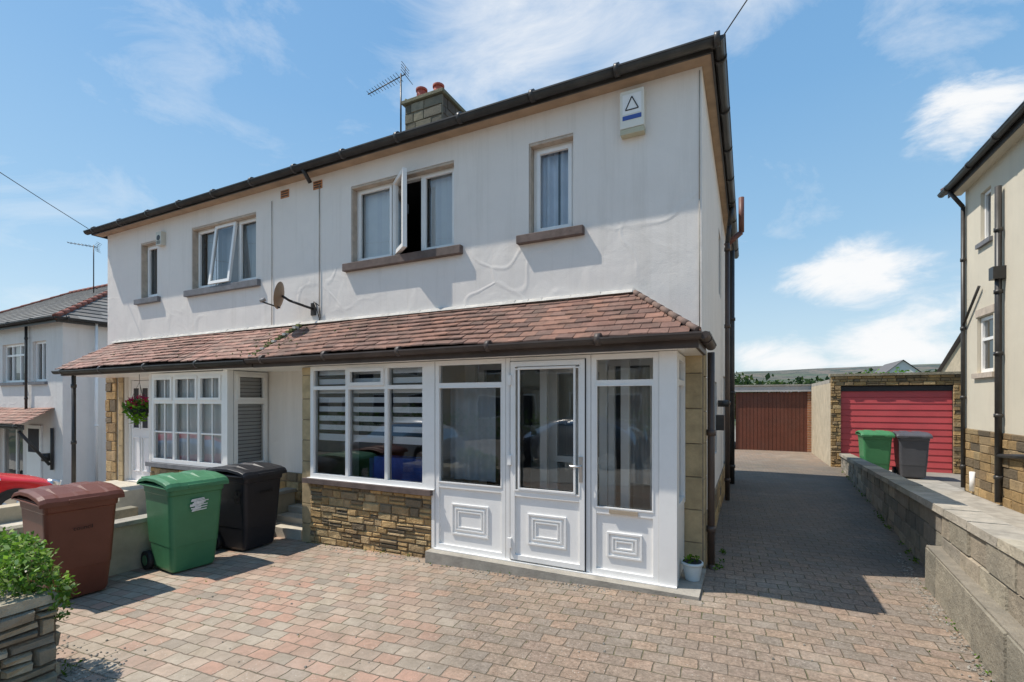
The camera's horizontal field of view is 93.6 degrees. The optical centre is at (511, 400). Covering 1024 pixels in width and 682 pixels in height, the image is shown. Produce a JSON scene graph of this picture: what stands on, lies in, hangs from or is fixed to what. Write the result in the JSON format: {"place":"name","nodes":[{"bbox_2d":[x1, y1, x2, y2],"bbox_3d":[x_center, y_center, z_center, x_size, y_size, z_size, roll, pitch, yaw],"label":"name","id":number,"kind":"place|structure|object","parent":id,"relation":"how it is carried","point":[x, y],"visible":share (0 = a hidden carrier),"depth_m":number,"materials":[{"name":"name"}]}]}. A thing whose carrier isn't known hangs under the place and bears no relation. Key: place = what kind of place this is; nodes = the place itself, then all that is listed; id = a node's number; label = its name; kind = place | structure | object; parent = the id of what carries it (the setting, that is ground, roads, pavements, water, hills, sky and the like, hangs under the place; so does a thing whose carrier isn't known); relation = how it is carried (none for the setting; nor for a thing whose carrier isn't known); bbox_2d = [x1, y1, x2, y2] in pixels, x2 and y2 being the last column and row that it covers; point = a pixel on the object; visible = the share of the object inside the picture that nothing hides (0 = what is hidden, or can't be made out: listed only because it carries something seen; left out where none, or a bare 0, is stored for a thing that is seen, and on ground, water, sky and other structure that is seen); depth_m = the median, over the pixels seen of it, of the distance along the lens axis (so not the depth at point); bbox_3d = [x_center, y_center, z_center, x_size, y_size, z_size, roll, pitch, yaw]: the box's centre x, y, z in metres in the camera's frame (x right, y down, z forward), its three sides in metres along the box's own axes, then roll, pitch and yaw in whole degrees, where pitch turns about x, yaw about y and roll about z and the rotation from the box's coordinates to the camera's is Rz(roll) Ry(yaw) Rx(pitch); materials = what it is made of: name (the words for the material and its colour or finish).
{"place":"outdoors","nodes":[
{"label":"outdoors","id":0,"kind":"place"},
{"bbox_2d":[0,473,61,504],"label":"parked car","id":1,"kind":"object","parent":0,"point":[11,484],"visible":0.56,"depth_m":8.76,"materials":[{"name":"paint"}]},
{"bbox_2d":[0,0,1023,371],"label":"sky","id":2,"kind":"structure","parent":0,"point":[850,119],"materials":[{"name":"blue"}]},
{"bbox_2d":[56,449,992,681],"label":"driveway paving","id":3,"kind":"structure","parent":0,"point":[811,538],"depth_m":3.77,"materials":[{"name":"brown brick"}]},
{"bbox_2d":[0,579,61,681],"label":"stone gate pier","id":4,"kind":"structure","parent":3,"relation":"on","point":[30,634],"depth_m":2.92,"materials":[{"name":"grey stone"}]},
{"bbox_2d":[0,526,80,622],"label":"garden shrub","id":5,"kind":"object","parent":4,"relation":"on","point":[21,555],"visible":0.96,"depth_m":3.06,"materials":[{"name":"green plant"}]},
{"bbox_2d":[11,481,124,597],"bbox_3d":[-4.229,1.325,4.580,0.766,1.036,0.616,0,0,30],"label":"wheelie bin","id":6,"kind":"object","parent":3,"relation":"on","point":[74,522],"visible":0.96,"depth_m":4.42,"materials":[{"name":"plastic"}]},
{"bbox_2d":[137,470,228,572],"bbox_3d":[-3.645,1.318,5.318,0.766,1.036,0.616,0,0,32],"label":"wheelie bin","id":7,"kind":"object","parent":3,"relation":"on","point":[183,510],"visible":1,"depth_m":5.12,"materials":[{"name":"plastic"}]},
{"bbox_2d":[206,462,286,550],"bbox_3d":[-3.355,1.318,6.042,0.766,1.036,0.616,0,0,23],"label":"wheelie bin","id":8,"kind":"object","parent":3,"relation":"on","point":[249,505],"visible":0.96,"depth_m":5.83,"materials":[{"name":"plastic"}]},
{"bbox_2d":[274,503,302,539],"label":"side steps","id":9,"kind":"structure","parent":3,"relation":"on","point":[289,524],"depth_m":6.56,"materials":[{"name":"grey concrete"}]},
{"bbox_2d":[56,544,995,681],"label":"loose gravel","id":10,"kind":"structure","parent":3,"relation":"on","point":[305,666],"depth_m":3.39,"materials":[{"name":"grey gravel"}]},
{"bbox_2d":[61,471,991,681],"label":"weeds","id":11,"kind":"object","parent":3,"relation":"on","point":[906,551],"visible":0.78,"depth_m":4.80,"materials":[{"name":"green plant"}]},
{"bbox_2d":[735,364,963,489],"bbox_3d":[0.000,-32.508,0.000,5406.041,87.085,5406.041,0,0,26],"label":"ground","id":12,"kind":"structure","parent":0,"point":[952,479],"depth_m":798.73,"materials":[{"name":"green plant"}]},
{"bbox_2d":[0,322,107,484],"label":"rendered walls","id":13,"kind":"structure","parent":12,"relation":"on","point":[66,343],"depth_m":14.08,"materials":[{"name":"white paint"}]},
{"bbox_2d":[0,341,47,477],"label":"window frames","id":14,"kind":"structure","parent":13,"relation":"attached to","point":[34,461],"depth_m":14.47,"materials":[{"name":"white plastic"}]},
{"bbox_2d":[0,316,107,480],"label":"gutter and downpipes","id":15,"kind":"object","parent":13,"relation":"attached to","point":[15,416],"visible":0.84,"depth_m":13.94,"materials":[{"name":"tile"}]},
{"bbox_2d":[0,284,107,323],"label":"hipped roof","id":16,"kind":"structure","parent":13,"relation":"on","point":[86,303],"depth_m":15.75,"materials":[{"name":"tile"}]},
{"bbox_2d":[67,242,101,292],"bbox_3d":[-15.543,-4.744,17.431,0.979,1.988,0.400,0,0,-14],"label":"tv antenna","id":17,"kind":"object","parent":16,"relation":"on","point":[93,259],"visible":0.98,"depth_m":17.49,"materials":[{"name":"grey metal"}]},
{"bbox_2d":[109,487,296,575],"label":"boundary wall","id":18,"kind":"structure","parent":12,"relation":"on","point":[131,543],"depth_m":5.22,"materials":[{"name":"concrete"}]},
{"bbox_2d":[108,66,725,486],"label":"rendered walls","id":19,"kind":"structure","parent":12,"relation":"on","point":[648,216],"depth_m":5.81,"materials":[{"name":"white paint"}]},
{"bbox_2d":[156,231,165,246],"bbox_3d":[-6.300,-2.890,8.613,0.160,0.240,0.084,0,0,26],"label":"burglar alarm","id":20,"kind":"object","parent":19,"relation":"attached to","point":[160,238],"visible":1,"depth_m":8.58,"materials":[{"name":"white plastic"}]},
{"bbox_2d":[259,282,320,318],"bbox_3d":[-3.160,-1.419,6.848,0.785,0.500,0.331,0,0,-29],"label":"satellite dish","id":21,"kind":"object","parent":19,"relation":"attached to","point":[279,297],"visible":1,"depth_m":6.77,"materials":[{"name":"grey metal"}]},
{"bbox_2d":[134,133,584,304],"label":"window sills","id":22,"kind":"structure","parent":19,"relation":"attached to","point":[531,236],"depth_m":6.38,"materials":[{"name":"grey stone"}]},
{"bbox_2d":[56,287,702,369],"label":"canopy tiles","id":23,"kind":"object","parent":19,"relation":"attached to","point":[633,311],"visible":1,"depth_m":5.57,"materials":[{"name":"brown tile"}]},
{"bbox_2d":[134,151,649,509],"bbox_3d":[-2.421,-0.665,8.401,10.750,5.230,3.450,0,0,26],"label":"interior","id":24,"kind":"object","parent":19,"relation":"in","point":[406,462],"visible":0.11,"depth_m":7.82,"materials":[{"name":"black"}]},
{"bbox_2d":[51,30,743,569],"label":"gutters and pipes","id":25,"kind":"object","parent":19,"relation":"attached to","point":[649,68],"visible":0.94,"depth_m":5.59,"materials":[{"name":"black plastic"}]},
{"bbox_2d":[0,172,87,228],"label":"telephone cable","id":26,"kind":"object","parent":25,"relation":"attached to","point":[42,199],"visible":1,"depth_m":8.30,"materials":[{"name":"black rubber"}]},
{"bbox_2d":[122,374,148,424],"bbox_3d":[-6.261,-0.017,8.085,0.477,0.866,0.489,0,0,26],"label":"hanging basket","id":27,"kind":"object","parent":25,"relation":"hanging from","point":[138,408],"visible":0.91,"depth_m":7.99,"materials":[{"name":"plant"}]},
{"bbox_2d":[724,0,746,33],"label":"telephone cable","id":28,"kind":"object","parent":25,"relation":"attached to","point":[735,17],"visible":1,"depth_m":4.24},
{"bbox_2d":[129,141,684,588],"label":"window frames","id":29,"kind":"structure","parent":19,"relation":"attached to","point":[549,524],"depth_m":5.04,"materials":[{"name":"white plastic"}]},
{"bbox_2d":[154,150,649,484],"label":"blinds and curtains","id":30,"kind":"object","parent":29,"relation":"attached to","point":[468,433],"visible":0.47,"depth_m":5.78,"materials":[{"name":"fabric"}]},
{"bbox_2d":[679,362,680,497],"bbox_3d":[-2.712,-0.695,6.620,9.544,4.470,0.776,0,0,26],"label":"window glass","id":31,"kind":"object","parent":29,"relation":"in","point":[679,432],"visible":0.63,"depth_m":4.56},
{"bbox_2d":[620,86,645,139],"bbox_3d":[1.234,-2.930,4.908,0.240,0.440,0.098,0,0,26],"label":"burglar alarm","id":32,"kind":"object","parent":19,"relation":"attached to","point":[632,112],"visible":1,"depth_m":4.87,"materials":[{"name":"white plastic"}]},
{"bbox_2d":[280,351,724,600],"bbox_3d":[0.356,0.725,8.737,6.340,2.450,7.560,0,0,26],"label":"stone base","id":33,"kind":"object","parent":12,"relation":"on","point":[385,519],"visible":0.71,"depth_m":5.45,"materials":[{"name":"stone"}]},
{"bbox_2d":[681,554,703,581],"bbox_3d":[1.631,1.501,4.345,0.188,0.238,0.190,0,0,26],"label":"plant pot","id":34,"kind":"object","parent":33,"relation":"on","point":[692,567],"visible":1,"depth_m":4.29,"materials":[{"name":"ceramic"}]},
{"bbox_2d":[735,384,810,451],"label":"garage","id":35,"kind":"structure","parent":12,"relation":"on","point":[773,417],"depth_m":17.13,"materials":[{"name":"brown paint"}]},
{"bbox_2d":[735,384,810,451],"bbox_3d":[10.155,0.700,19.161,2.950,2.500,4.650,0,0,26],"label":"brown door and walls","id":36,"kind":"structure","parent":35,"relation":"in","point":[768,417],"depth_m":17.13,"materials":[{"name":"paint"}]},
{"bbox_2d":[735,368,936,418],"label":"distant trees","id":37,"kind":"object","parent":12,"relation":"on","point":[757,382],"visible":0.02,"depth_m":68.86,"materials":[{"name":"green plant"}]},
{"bbox_2d":[845,367,916,373],"bbox_3d":[17.139,-0.383,20.501,5.971,2.156,2.054,0,0,26],"label":"garden hedge","id":38,"kind":"object","parent":12,"relation":"on","point":[901,371],"depth_m":20.48,"materials":[{"name":"green plant"}]},
{"bbox_2d":[811,371,960,473],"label":"garage","id":39,"kind":"structure","parent":12,"relation":"on","point":[845,408],"depth_m":12.10,"materials":[{"name":"stone"}]},
{"bbox_2d":[841,391,951,472],"bbox_3d":[9.604,0.800,12.079,2.240,2.100,0.110,0,0,26],"label":"red door","id":40,"kind":"structure","parent":39,"relation":"in","point":[930,412],"depth_m":11.99,"materials":[{"name":"paint"}]},
{"bbox_2d":[874,360,920,372],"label":"distant house","id":41,"kind":"structure","parent":12,"relation":"on","point":[904,365],"depth_m":47.99,"materials":[{"name":"stone"}]},
{"bbox_2d":[839,453,1023,681],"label":"wall stonework","id":42,"kind":"object","parent":12,"relation":"on","point":[971,560],"depth_m":3.48,"materials":[{"name":"stone"}]},
{"bbox_2d":[936,333,960,371],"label":"distant house","id":43,"kind":"structure","parent":12,"relation":"on","point":[951,362],"depth_m":24.85,"materials":[{"name":"paint"}]},
{"bbox_2d":[964,428,1023,513],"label":"stone base","id":44,"kind":"object","parent":12,"relation":"on","point":[979,453],"visible":0.6,"depth_m":8.05,"materials":[{"name":"stone"}]},
{"bbox_2d":[965,136,1023,435],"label":"roughcast walls","id":45,"kind":"structure","parent":12,"relation":"on","point":[1006,170],"depth_m":7.77,"materials":[{"name":"paint"}]},
{"bbox_2d":[937,101,1023,502],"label":"downpipes","id":46,"kind":"object","parent":45,"relation":"attached to","point":[1004,138],"visible":0.99,"depth_m":7.75,"materials":[{"name":"black plastic"}]},
{"bbox_2d":[971,189,993,378],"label":"window frames","id":47,"kind":"structure","parent":45,"relation":"attached to","point":[986,371],"depth_m":8.43,"materials":[{"name":"white plastic"}]},
{"bbox_2d":[889,470,1023,529],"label":"neighbour driveway","id":48,"kind":"structure","parent":0,"point":[1003,513],"depth_m":8.08,"materials":[{"name":"concrete"}]},
{"bbox_2d":[855,430,894,469],"bbox_3d":[8.363,1.212,11.093,0.616,1.036,0.766,0,0,26],"label":"wheelie bin","id":49,"kind":"object","parent":48,"relation":"on","point":[875,447],"visible":0.75,"depth_m":10.82,"materials":[{"name":"plastic"}]},
{"bbox_2d":[892,431,932,477],"bbox_3d":[8.924,1.212,10.765,0.640,1.036,0.777,0,0,26],"label":"wheelie bin","id":50,"kind":"object","parent":48,"relation":"on","point":[911,449],"visible":0.92,"depth_m":10.52,"materials":[{"name":"plastic"}]},
{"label":"neighbouring patio","id":51,"kind":"structure","parent":0,"visible":0},
{"bbox_2d":[0,503,137,552],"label":"garden steps","id":52,"kind":"structure","parent":51,"relation":"on","point":[11,515],"depth_m":6.99,"materials":[{"name":"concrete"}]},
{"bbox_2d":[104,374,210,514],"bbox_3d":[-6.156,0.900,7.783,4.790,2.700,1.450,0,0,26],"label":"neighbour stonework","id":53,"kind":"object","parent":51,"relation":"on","point":[134,492],"visible":0.25,"depth_m":9.21,"materials":[{"name":"stone"}]},
{"bbox_3d":[-1.612,-4.289,10.176,11.411,2.092,7.341,0,0,26],"label":"hipped roof","id":54,"kind":"object","parent":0,"visible":0},
{"bbox_2d":[368,61,412,131],"bbox_3d":[-2.679,-6.246,10.398,1.025,1.793,0.320,0,0,18],"label":"tv antenna","id":55,"kind":"object","parent":54,"relation":"on","point":[400,77],"visible":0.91,"depth_m":10.30,"materials":[{"name":"grey metal"}]},
{"bbox_2d":[401,82,465,129],"bbox_3d":[-1.643,-5.530,10.331,1.054,2.360,1.000,0,0,26],"label":"chimney","id":56,"kind":"object","parent":54,"relation":"on","point":[425,106],"visible":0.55,"depth_m":9.94,"materials":[{"name":"stone"}]}
]}

